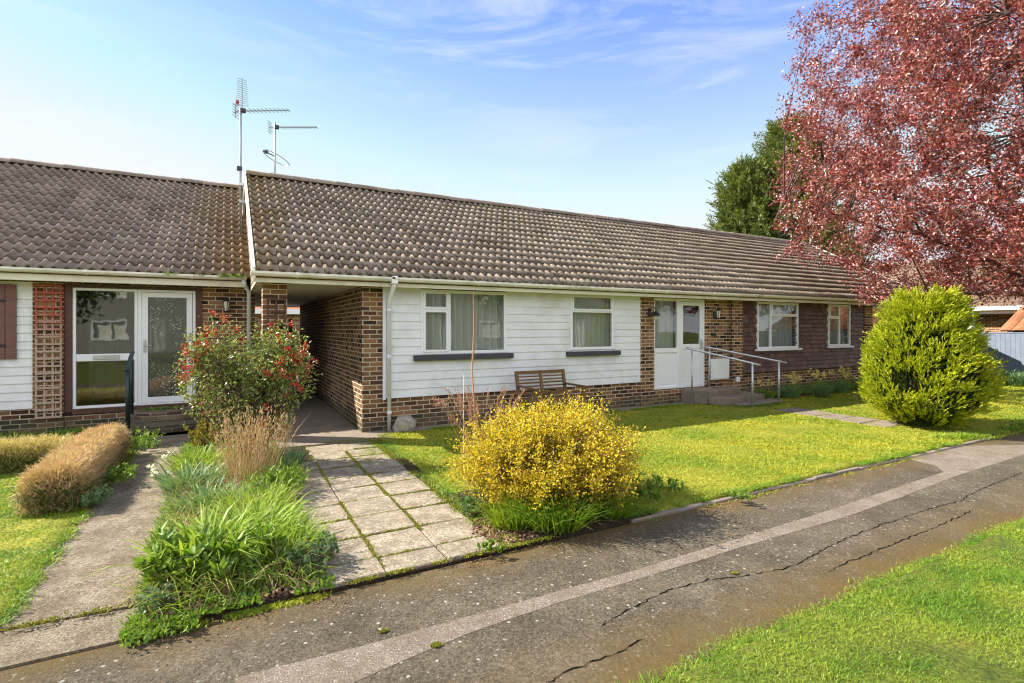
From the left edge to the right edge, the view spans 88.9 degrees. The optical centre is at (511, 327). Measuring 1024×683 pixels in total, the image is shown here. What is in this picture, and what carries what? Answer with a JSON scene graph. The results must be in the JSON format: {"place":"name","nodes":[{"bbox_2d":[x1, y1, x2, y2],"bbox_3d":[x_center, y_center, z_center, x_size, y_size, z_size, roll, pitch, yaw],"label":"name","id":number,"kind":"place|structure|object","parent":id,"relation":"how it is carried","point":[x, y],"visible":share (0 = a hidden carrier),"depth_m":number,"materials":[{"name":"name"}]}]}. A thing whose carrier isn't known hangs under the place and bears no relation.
{"place":"outdoors","nodes":[
{"label":"outdoors","id":0,"kind":"place"},
{"bbox_2d":[0,607,138,669],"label":"path threshold","id":1,"kind":"object","parent":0,"point":[26,645],"visible":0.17,"depth_m":2.84,"materials":[{"name":"concrete"}]},
{"bbox_2d":[0,435,144,627],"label":"lawn","id":2,"kind":"structure","parent":0,"point":[26,542],"depth_m":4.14,"materials":[{"name":"green plant"}]},
{"bbox_2d":[0,431,78,474],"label":"hedge","id":3,"kind":"object","parent":2,"relation":"on","point":[18,453],"visible":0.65,"depth_m":6.12,"materials":[{"name":"yellow plant"}]},
{"bbox_2d":[8,420,132,518],"bbox_3d":[-4.718,1.466,5.761,0.798,0.676,2.707,0,0,-29],"label":"hedge","id":4,"kind":"object","parent":2,"relation":"on","point":[57,476],"visible":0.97,"depth_m":4.93,"materials":[{"name":"brown plant"}]},
{"bbox_2d":[0,434,191,631],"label":"garden path","id":5,"kind":"structure","parent":0,"point":[98,545],"depth_m":3.90,"materials":[{"name":"concrete"}]},
{"bbox_2d":[70,482,114,506],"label":"weed clump","id":6,"kind":"object","parent":5,"relation":"on","point":[95,497],"visible":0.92,"depth_m":4.82,"materials":[{"name":"green plant"}]},
{"bbox_2d":[101,462,138,483],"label":"weed clump","id":7,"kind":"object","parent":5,"relation":"on","point":[113,476],"visible":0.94,"depth_m":5.52,"materials":[{"name":"green plant"}]},
{"bbox_2d":[126,426,164,452],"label":"weed clump","id":8,"kind":"object","parent":5,"relation":"on","point":[142,441],"visible":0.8,"depth_m":6.96,"materials":[{"name":"green plant"}]},
{"bbox_2d":[141,429,316,621],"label":"soil","id":9,"kind":"structure","parent":0,"point":[270,600],"depth_m":3.25,"materials":[{"name":"brown soil"}]},
{"bbox_2d":[116,439,192,630],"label":"bed edge grass","id":10,"kind":"structure","parent":9,"relation":"on","point":[188,443],"depth_m":4.37,"materials":[{"name":"green plant"}]},
{"bbox_2d":[135,582,179,613],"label":"spurge plant","id":11,"kind":"object","parent":9,"relation":"on","point":[154,601],"visible":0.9,"depth_m":3.06,"materials":[{"name":"green plant"}]},
{"bbox_2d":[117,605,202,648],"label":"edge weed","id":12,"kind":"object","parent":9,"relation":"on","point":[146,632],"visible":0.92,"depth_m":2.87,"materials":[{"name":"green plant"}]},
{"bbox_2d":[131,522,222,585],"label":"leafy plant","id":13,"kind":"object","parent":9,"relation":"on","point":[161,550],"visible":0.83,"depth_m":3.30,"materials":[{"name":"green plant"}]},
{"bbox_2d":[80,501,286,598],"bbox_3d":[-2.116,1.456,3.492,1.289,0.397,1.361,0,0,-29],"label":"strap leaf plant","id":14,"kind":"object","parent":9,"relation":"on","point":[208,519],"visible":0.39,"depth_m":3.50,"materials":[{"name":"green plant"}]},
{"bbox_2d":[139,456,242,497],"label":"daffodil clump","id":15,"kind":"object","parent":9,"relation":"on","point":[166,483],"visible":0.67,"depth_m":5.25,"materials":[{"name":"green plant"}]},
{"bbox_2d":[149,441,241,472],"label":"daffodil clump","id":16,"kind":"object","parent":9,"relation":"on","point":[177,464],"visible":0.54,"depth_m":6.04,"materials":[{"name":"green plant"}]},
{"bbox_2d":[182,418,221,447],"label":"weed clump","id":17,"kind":"object","parent":9,"relation":"on","point":[198,436],"visible":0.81,"depth_m":7.12,"materials":[{"name":"green plant"}]},
{"bbox_2d":[150,472,259,515],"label":"daffodil clump","id":18,"kind":"object","parent":9,"relation":"on","point":[195,500],"visible":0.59,"depth_m":4.72,"materials":[{"name":"green plant"}]},
{"bbox_2d":[71,450,363,649],"bbox_3d":[-2.510,1.526,4.734,1.765,0.416,4.289,0,0,-29],"label":"dry bed straw","id":19,"kind":"object","parent":9,"relation":"on","point":[167,580],"visible":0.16,"depth_m":3.64,"materials":[{"name":"plant"}]},
{"bbox_2d":[109,441,348,641],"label":"wild bed grass","id":20,"kind":"structure","parent":9,"relation":"on","point":[192,591],"depth_m":3.40,"materials":[{"name":"green plant"}]},
{"bbox_2d":[129,432,334,630],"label":"bed weeds","id":21,"kind":"object","parent":9,"relation":"on","point":[231,605],"visible":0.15,"depth_m":3.21,"materials":[{"name":"green plant"}]},
{"bbox_2d":[145,531,318,622],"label":"leaf litter","id":22,"kind":"object","parent":9,"relation":"on","point":[278,592],"visible":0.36,"depth_m":3.25,"materials":[{"name":"plant"}]},
{"bbox_2d":[148,488,329,559],"bbox_3d":[-1.943,1.460,3.915,1.348,0.391,1.237,0,0,-29],"label":"strap leaf plant","id":23,"kind":"object","parent":9,"relation":"on","point":[291,510],"visible":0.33,"depth_m":4.04,"materials":[{"name":"green plant"}]},
{"bbox_2d":[188,520,291,584],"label":"leafy plant","id":24,"kind":"object","parent":9,"relation":"on","point":[223,564],"visible":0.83,"depth_m":3.43,"materials":[{"name":"green plant"}]},
{"bbox_2d":[170,310,322,463],"bbox_3d":[-3.230,0.738,6.381,1.694,1.929,0.986,0,0,0],"label":"berried shrub","id":25,"kind":"object","parent":9,"relation":"on","point":[264,385],"visible":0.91,"depth_m":6.27,"materials":[{"name":"green plant"}]},
{"bbox_2d":[198,397,306,486],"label":"dry grass","id":26,"kind":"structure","parent":9,"relation":"on","point":[253,465],"depth_m":5.45,"materials":[{"name":"plant"}]},
{"bbox_2d":[192,476,313,518],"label":"strap leaf plant","id":27,"kind":"object","parent":9,"relation":"on","point":[228,500],"visible":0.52,"depth_m":4.66,"materials":[{"name":"green plant"}]},
{"bbox_2d":[245,460,309,495],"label":"leafy plant","id":28,"kind":"object","parent":9,"relation":"on","point":[270,475],"visible":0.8,"depth_m":5.09,"materials":[{"name":"green plant"}]},
{"bbox_2d":[225,510,338,571],"bbox_3d":[-1.643,1.496,3.709,0.899,0.318,0.938,0,0,-29],"label":"strap leaf plant","id":29,"kind":"object","parent":9,"relation":"on","point":[296,537],"visible":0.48,"depth_m":3.75,"materials":[{"name":"green plant"}]},
{"bbox_2d":[276,531,338,573],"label":"spurge plant","id":30,"kind":"object","parent":9,"relation":"on","point":[331,544],"visible":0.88,"depth_m":3.56,"materials":[{"name":"green plant"}]},
{"bbox_2d":[255,307,299,326],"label":"house","id":31,"kind":"structure","parent":0,"point":[293,313],"depth_m":31.28,"materials":[{"name":"orange brick"}]},
{"bbox_2d":[255,382,393,449],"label":"passage floor","id":32,"kind":"structure","parent":0,"point":[323,422],"depth_m":8.79,"materials":[{"name":"concrete"}]},
{"bbox_2d":[274,440,559,594],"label":"paving","id":33,"kind":"structure","parent":0,"point":[448,524],"depth_m":4.61,"materials":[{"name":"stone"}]},
{"bbox_2d":[0,436,558,631],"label":"joint moss","id":34,"kind":"object","parent":33,"relation":"on","point":[362,535],"visible":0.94,"depth_m":4.43,"materials":[{"name":"green plant"}]},
{"bbox_2d":[259,458,316,487],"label":"daffodil clump","id":35,"kind":"object","parent":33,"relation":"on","point":[291,471],"visible":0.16,"depth_m":5.47,"materials":[{"name":"green plant"}]},
{"bbox_2d":[261,444,317,470],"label":"daffodil clump","id":36,"kind":"object","parent":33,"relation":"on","point":[293,459],"visible":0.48,"depth_m":5.98,"materials":[{"name":"plant"}]},
{"bbox_2d":[274,416,304,458],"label":"dry grass","id":37,"kind":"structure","parent":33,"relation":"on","point":[292,445],"depth_m":6.38,"materials":[{"name":"plant"}]},
{"bbox_2d":[343,440,541,549],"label":"paving edge grass","id":38,"kind":"structure","parent":33,"relation":"on","point":[393,447],"depth_m":5.75,"materials":[{"name":"green plant"}]},
{"bbox_2d":[477,539,505,552],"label":"weed clump","id":39,"kind":"object","parent":33,"relation":"on","point":[501,547],"visible":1,"depth_m":3.87,"materials":[{"name":"green plant"}]},
{"bbox_2d":[3,382,896,499],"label":"ground","id":40,"kind":"structure","parent":0,"point":[175,433],"depth_m":8.73,"materials":[{"name":"green plant"}]},
{"bbox_2d":[0,424,107,439],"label":"wall foot weeds","id":41,"kind":"object","parent":40,"relation":"on","point":[74,431],"depth_m":8.14,"materials":[{"name":"green plant"}]},
{"bbox_2d":[114,406,224,433],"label":"porch steps","id":42,"kind":"structure","parent":40,"relation":"on","point":[169,420],"depth_m":8.60,"materials":[{"name":"brick"}]},
{"bbox_2d":[124,351,134,428],"bbox_3d":[-6.103,0.972,8.331,0.068,1.166,1.037,0,0,-32],"label":"handrail","id":43,"kind":"object","parent":42,"relation":"on","point":[129,386],"visible":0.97,"depth_m":8.07,"materials":[{"name":"metal"}]},
{"bbox_2d":[242,170,922,440],"bbox_3d":[2.986,-0.850,15.880,19.865,5.051,8.926,0,0,-29],"label":"bungalow row","id":44,"kind":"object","parent":40,"relation":"on","point":[379,286],"visible":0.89,"depth_m":10.72,"materials":[{"name":"brown brick"}]},
{"bbox_2d":[232,78,289,234],"bbox_3d":[-5.256,-3.535,10.949,1.160,3.420,0.298,0,0,2],"label":"tv aerial","id":45,"kind":"object","parent":44,"relation":"attached to","point":[242,110],"visible":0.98,"depth_m":10.94,"materials":[{"name":"metal"}]},
{"bbox_2d":[267,298,285,370],"bbox_3d":[-3.486,0.115,7.726,0.264,1.120,0.034,0,0,-29],"label":"trellis","id":46,"kind":"object","parent":44,"relation":"attached to","point":[275,311],"visible":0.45,"depth_m":7.72,"materials":[{"name":"brown wood"}]},
{"bbox_2d":[263,120,317,172],"bbox_3d":[-5.202,-3.760,12.194,1.236,2.170,0.572,0,0,9],"label":"tv aerial","id":47,"kind":"object","parent":44,"relation":"attached to","point":[265,151],"visible":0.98,"depth_m":12.22,"materials":[{"name":"metal"}]},
{"bbox_2d":[421,289,506,354],"bbox_3d":[-0.856,-0.102,9.273,1.640,1.106,0.196,0,0,-29],"label":"window","id":48,"kind":"structure","parent":44,"relation":"in","point":[446,315],"depth_m":9.28,"materials":[{"name":"white plastic"}]},
{"bbox_2d":[570,294,613,349],"bbox_3d":[1.592,-0.120,10.601,1.090,1.110,0.190,0,0,-29],"label":"window","id":49,"kind":"structure","parent":44,"relation":"in","point":[589,314],"depth_m":10.65,"materials":[{"name":"white plastic"}]},
{"bbox_2d":[680,301,702,385],"bbox_3d":[4.104,0.353,11.916,0.712,1.905,0.109,0,0,-29],"label":"door","id":50,"kind":"structure","parent":44,"relation":"in","point":[685,354],"depth_m":11.92,"materials":[{"name":"white plastic"}]},
{"bbox_2d":[755,302,802,350],"bbox_3d":[6.780,-0.040,13.391,1.810,1.230,0.255,0,0,-29],"label":"window","id":51,"kind":"structure","parent":44,"relation":"in","point":[774,319],"depth_m":13.47,"materials":[{"name":"white plastic"}]},
{"bbox_2d":[827,304,853,347],"bbox_3d":[9.151,-0.050,14.682,1.210,1.210,0.256,0,0,-29],"label":"window","id":52,"kind":"structure","parent":44,"relation":"in","point":[835,325],"depth_m":14.74,"materials":[{"name":"white plastic"}]},
{"bbox_2d":[630,503,702,523],"bbox_3d":[1.428,1.713,4.803,0.890,0.063,0.058,0,0,-29],"label":"kerb edging","id":53,"kind":"object","parent":40,"relation":"on","point":[673,511],"visible":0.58,"depth_m":4.79,"materials":[{"name":"concrete"}]},
{"bbox_2d":[702,490,763,506],"bbox_3d":[2.218,1.717,5.234,0.890,0.056,0.056,0,0,-29],"label":"kerb edging","id":54,"kind":"object","parent":40,"relation":"on","point":[720,500],"visible":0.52,"depth_m":5.17,"materials":[{"name":"concrete"}]},
{"bbox_2d":[761,478,815,492],"bbox_3d":[3.010,1.716,5.663,0.890,0.059,0.058,0,0,-29],"label":"kerb edging","id":55,"kind":"object","parent":40,"relation":"on","point":[785,485],"visible":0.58,"depth_m":5.63,"materials":[{"name":"concrete"}]},
{"bbox_2d":[813,467,859,479],"bbox_3d":[3.798,1.711,6.097,0.890,0.067,0.048,0,0,-29],"label":"kerb edging","id":56,"kind":"object","parent":40,"relation":"on","point":[833,474],"visible":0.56,"depth_m":6.06,"materials":[{"name":"concrete"}]},
{"bbox_2d":[860,459,899,469],"bbox_3d":[4.590,1.715,6.525,0.890,0.060,0.054,0,0,-29],"label":"kerb edging","id":57,"kind":"object","parent":40,"relation":"on","point":[877,464],"visible":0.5,"depth_m":6.49,"materials":[{"name":"concrete"}]},
{"bbox_2d":[869,258,1023,331],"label":"neighbour bungalow","id":58,"kind":"object","parent":40,"relation":"on","point":[998,316],"visible":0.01,"depth_m":20.47,"materials":[{"name":"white brick"}]},
{"bbox_2d":[967,332,1023,373],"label":"fence","id":59,"kind":"object","parent":40,"relation":"on","point":[1009,345],"visible":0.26,"depth_m":16.75,"materials":[{"name":"blue paint"}]},
{"bbox_2d":[0,432,1023,682],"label":"path","id":60,"kind":"structure","parent":0,"point":[670,624],"depth_m":3.30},
{"bbox_2d":[127,590,331,643],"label":"bed edge grass","id":61,"kind":"structure","parent":60,"relation":"on","point":[277,605],"depth_m":3.15,"materials":[{"name":"green plant"}]},
{"bbox_2d":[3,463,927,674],"bbox_3d":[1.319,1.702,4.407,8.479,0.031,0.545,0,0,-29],"label":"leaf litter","id":62,"kind":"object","parent":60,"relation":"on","point":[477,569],"visible":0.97,"depth_m":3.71,"materials":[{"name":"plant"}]},
{"bbox_2d":[52,451,1022,682],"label":"path grit","id":63,"kind":"object","parent":60,"relation":"on","point":[656,576],"visible":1,"depth_m":3.74,"materials":[{"name":"grey gravel"}]},
{"bbox_2d":[234,445,1023,682],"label":"repair strip","id":64,"kind":"object","parent":60,"relation":"on","point":[353,665],"visible":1,"depth_m":3.24,"materials":[{"name":"grey concrete"}]},
{"bbox_2d":[730,489,752,501],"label":"weed clump","id":65,"kind":"object","parent":60,"relation":"on","point":[733,493],"visible":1,"depth_m":5.02,"materials":[{"name":"green plant"}]},
{"bbox_2d":[648,451,940,521],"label":"kerb weeds","id":66,"kind":"object","parent":60,"relation":"on","point":[799,485],"visible":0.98,"depth_m":5.64,"materials":[{"name":"green plant"}]},
{"bbox_2d":[601,472,1021,626],"bbox_3d":[3.280,1.702,4.542,6.373,0.001,0.193,0,0,-29],"label":"path crack","id":67,"kind":"object","parent":60,"relation":"on","point":[802,560],"visible":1,"depth_m":3.78,"materials":[{"name":"black asphalt"}]},
{"bbox_2d":[0,0,1023,265],"label":"sky","id":68,"kind":"structure","parent":0,"point":[626,109],"materials":[{"name":"blue"}]},
{"bbox_2d":[385,402,689,432],"bbox_3d":[1.477,1.700,10.321,7.940,0.070,0.280,0,0,-29],"label":"house apron","id":69,"kind":"object","parent":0,"point":[419,428],"visible":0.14,"depth_m":10.41,"materials":[{"name":"concrete"}]},
{"bbox_2d":[392,415,415,431],"bbox_3d":[-1.754,1.612,8.491,0.390,0.373,0.257,0,0,-29],"label":"rubble stone","id":70,"kind":"object","parent":69,"relation":"on","point":[406,423],"visible":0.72,"depth_m":8.40,"materials":[{"name":"grey stone"}]},
{"bbox_2d":[427,403,686,430],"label":"wall foot weeds","id":71,"kind":"object","parent":69,"relation":"on","point":[449,426],"depth_m":10.40,"materials":[{"name":"green plant"}]},
{"bbox_2d":[446,490,650,546],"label":"soil","id":72,"kind":"structure","parent":0,"point":[600,525],"depth_m":4.41,"materials":[{"name":"brown soil"}]},
{"bbox_2d":[460,488,491,513],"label":"weed clump","id":73,"kind":"object","parent":72,"relation":"on","point":[466,501],"visible":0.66,"depth_m":4.70,"materials":[{"name":"green plant"}]},
{"bbox_2d":[471,516,542,541],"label":"leaf litter","id":74,"kind":"object","parent":72,"relation":"on","point":[474,526],"visible":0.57,"depth_m":4.23,"materials":[{"name":"brown plant"}]},
{"bbox_2d":[469,483,554,530],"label":"grass tuft","id":75,"kind":"object","parent":72,"relation":"on","point":[506,520],"visible":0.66,"depth_m":4.33,"materials":[{"name":"green plant"}]},
{"bbox_2d":[429,388,659,519],"bbox_3d":[0.403,1.156,5.061,2.239,1.093,2.220,0,0,35],"label":"golden shrub","id":76,"kind":"object","parent":72,"relation":"on","point":[564,451],"visible":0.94,"depth_m":4.59,"materials":[{"name":"yellow plant"}]},
{"bbox_2d":[485,484,625,536],"bbox_3d":[0.345,1.461,4.405,1.328,0.388,1.242,0,0,-29],"label":"grass tuft","id":77,"kind":"object","parent":72,"relation":"on","point":[580,519],"visible":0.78,"depth_m":4.26,"materials":[{"name":"green plant"}]},
{"bbox_2d":[566,483,618,521],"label":"weed clump","id":78,"kind":"object","parent":72,"relation":"on","point":[607,507],"visible":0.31,"depth_m":4.50,"materials":[{"name":"green plant"}]},
{"bbox_2d":[580,487,652,520],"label":"grass tuft","id":79,"kind":"object","parent":72,"relation":"on","point":[631,512],"visible":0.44,"depth_m":4.57,"materials":[{"name":"green plant"}]},
{"bbox_2d":[378,385,1023,522],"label":"lawn","id":80,"kind":"structure","parent":0,"point":[910,427],"depth_m":7.75,"materials":[{"name":"green plant"}]},
{"bbox_2d":[471,293,476,443],"bbox_3d":[-0.445,0.640,6.098,0.064,2.130,0.027,0,0,-13],"label":"bare sapling","id":81,"kind":"object","parent":80,"relation":"on","point":[473,347],"visible":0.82,"depth_m":6.09,"materials":[{"name":"brown wood"}]},
{"bbox_2d":[432,385,524,469],"bbox_3d":[-0.394,1.167,6.161,1.098,1.019,0.591,0,0,0],"label":"dead shrub","id":82,"kind":"object","parent":80,"relation":"on","point":[460,403],"visible":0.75,"depth_m":6.06,"materials":[{"name":"brown plant"}]},
{"bbox_2d":[514,369,585,418],"bbox_3d":[0.675,1.223,9.283,1.065,0.904,0.724,0,0,-29],"label":"garden bench","id":83,"kind":"object","parent":80,"relation":"on","point":[535,399],"visible":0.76,"depth_m":9.41,"materials":[{"name":"brown wood"}]},
{"bbox_2d":[622,472,685,499],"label":"weed clump","id":84,"kind":"object","parent":80,"relation":"on","point":[657,484],"visible":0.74,"depth_m":5.19,"materials":[{"name":"green plant"}]},
{"bbox_2d":[686,347,760,406],"bbox_3d":[4.535,1.046,11.244,1.493,1.259,0.099,0,0,23],"label":"handrail","id":85,"kind":"object","parent":80,"relation":"on","point":[752,376],"visible":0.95,"depth_m":11.19,"materials":[{"name":"metal"}]},
{"bbox_2d":[681,386,782,405],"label":"porch steps","id":86,"kind":"structure","parent":80,"relation":"on","point":[725,395],"depth_m":11.51,"materials":[{"name":"concrete"}]},
{"bbox_2d":[704,346,786,399],"bbox_3d":[5.282,1.042,11.852,1.740,1.265,0.100,0,0,15],"label":"handrail","id":87,"kind":"object","parent":86,"relation":"on","point":[778,361],"visible":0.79,"depth_m":11.83,"materials":[{"name":"metal"}]},
{"bbox_2d":[623,440,963,517],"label":"kerb weeds","id":88,"kind":"object","parent":80,"relation":"on","point":[778,481],"visible":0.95,"depth_m":5.68,"materials":[{"name":"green plant"}]},
{"bbox_2d":[827,370,853,392],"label":"daffodil clump","id":89,"kind":"object","parent":80,"relation":"on","point":[842,388],"visible":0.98,"depth_m":13.43,"materials":[{"name":"green plant"}]},
{"bbox_2d":[759,0,1023,312],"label":"plum tree","id":90,"kind":"object","parent":80,"relation":"on","point":[951,122],"visible":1,"depth_m":11.05,"materials":[{"name":"red plant"}]},
{"bbox_2d":[853,283,1010,427],"bbox_3d":[7.061,0.465,8.913,2.147,2.480,2.147,0,0,-29],"label":"golden conifer","id":91,"kind":"object","parent":80,"relation":"on","point":[936,337],"visible":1,"depth_m":8.47,"materials":[{"name":"green plant"}]},
{"bbox_2d":[925,416,1023,439],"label":"grass","id":92,"kind":"structure","parent":80,"relation":"on","point":[1015,424],"depth_m":8.12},
{"bbox_2d":[773,388,860,398],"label":"soil","id":93,"kind":"structure","parent":0,"point":[805,394],"depth_m":13.02,"materials":[{"name":"brown soil"}]},
{"bbox_2d":[754,379,777,398],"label":"daffodil clump","id":94,"kind":"object","parent":93,"relation":"on","point":[769,394],"visible":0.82,"depth_m":12.31,"materials":[{"name":"green plant"}]},
{"bbox_2d":[776,374,804,397],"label":"daffodil clump","id":95,"kind":"object","parent":93,"relation":"on","point":[788,392],"visible":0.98,"depth_m":12.37,"materials":[{"name":"green plant"}]},
{"bbox_2d":[807,371,835,396],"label":"daffodil clump","id":96,"kind":"object","parent":93,"relation":"on","point":[819,392],"visible":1,"depth_m":12.56,"materials":[{"name":"green plant"}]},
{"bbox_2d":[831,366,857,389],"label":"daffodil clump","id":97,"kind":"object","parent":93,"relation":"on","point":[845,379],"visible":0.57,"depth_m":13.99,"materials":[{"name":"green plant"}]},
{"bbox_2d":[614,511,1023,682],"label":"lawn","id":98,"kind":"structure","parent":0,"point":[988,674],"depth_m":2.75,"materials":[{"name":"green plant"}]},
{"bbox_2d":[775,407,907,427],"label":"stepping path","id":99,"kind":"structure","parent":0,"point":[816,413],"depth_m":9.70,"materials":[{"name":"concrete"}]},
{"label":"lawn","id":100,"kind":"structure","parent":0,"visible":0},
{"bbox_2d":[991,371,1023,385],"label":"border plants","id":101,"kind":"object","parent":100,"relation":"on","point":[1017,380],"visible":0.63,"depth_m":15.18,"materials":[{"name":"green plant"}]},
{"bbox_2d":[998,305,1023,333],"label":"garage","id":102,"kind":"structure","parent":100,"relation":"on","point":[1014,322],"depth_m":17.51,"materials":[{"name":"orange tile"}]},
{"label":"back yard","id":103,"kind":"structure","parent":0,"visible":0},
{"bbox_2d":[0,157,254,434],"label":"bungalow","id":104,"kind":"object","parent":103,"relation":"on","point":[106,249],"visible":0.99,"depth_m":9.51,"materials":[{"name":"brown brick"}]},
{"bbox_2d":[35,284,61,418],"bbox_3d":[-7.452,0.375,8.392,0.334,2.160,0.034,0,0,-29],"label":"trellis","id":105,"kind":"object","parent":104,"relation":"attached to","point":[44,350],"visible":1,"depth_m":8.38,"materials":[{"name":"brown wood"}]},
{"bbox_2d":[142,292,191,402],"bbox_3d":[-6.075,0.343,9.210,0.740,1.925,0.114,0,0,-29],"label":"door","id":106,"kind":"structure","parent":104,"relation":"in","point":[145,399],"depth_m":9.09,"materials":[{"name":"white plastic"}]},
{"bbox_2d":[702,152,799,239],"bbox_3d":[13.889,-4.312,31.218,7.431,12.174,7.874,0,0,28],"label":"cypress tree","id":107,"kind":"object","parent":103,"relation":"on","point":[739,176],"visible":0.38,"depth_m":30.24,"materials":[{"name":"green plant"}]},
{"bbox_2d":[735,111,883,266],"bbox_3d":[16.007,-5.560,31.092,10.053,14.670,10.460,0,0,-29],"label":"cypress tree","id":108,"kind":"object","parent":103,"relation":"on","point":[774,138],"visible":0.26,"depth_m":29.70,"materials":[{"name":"green plant"}]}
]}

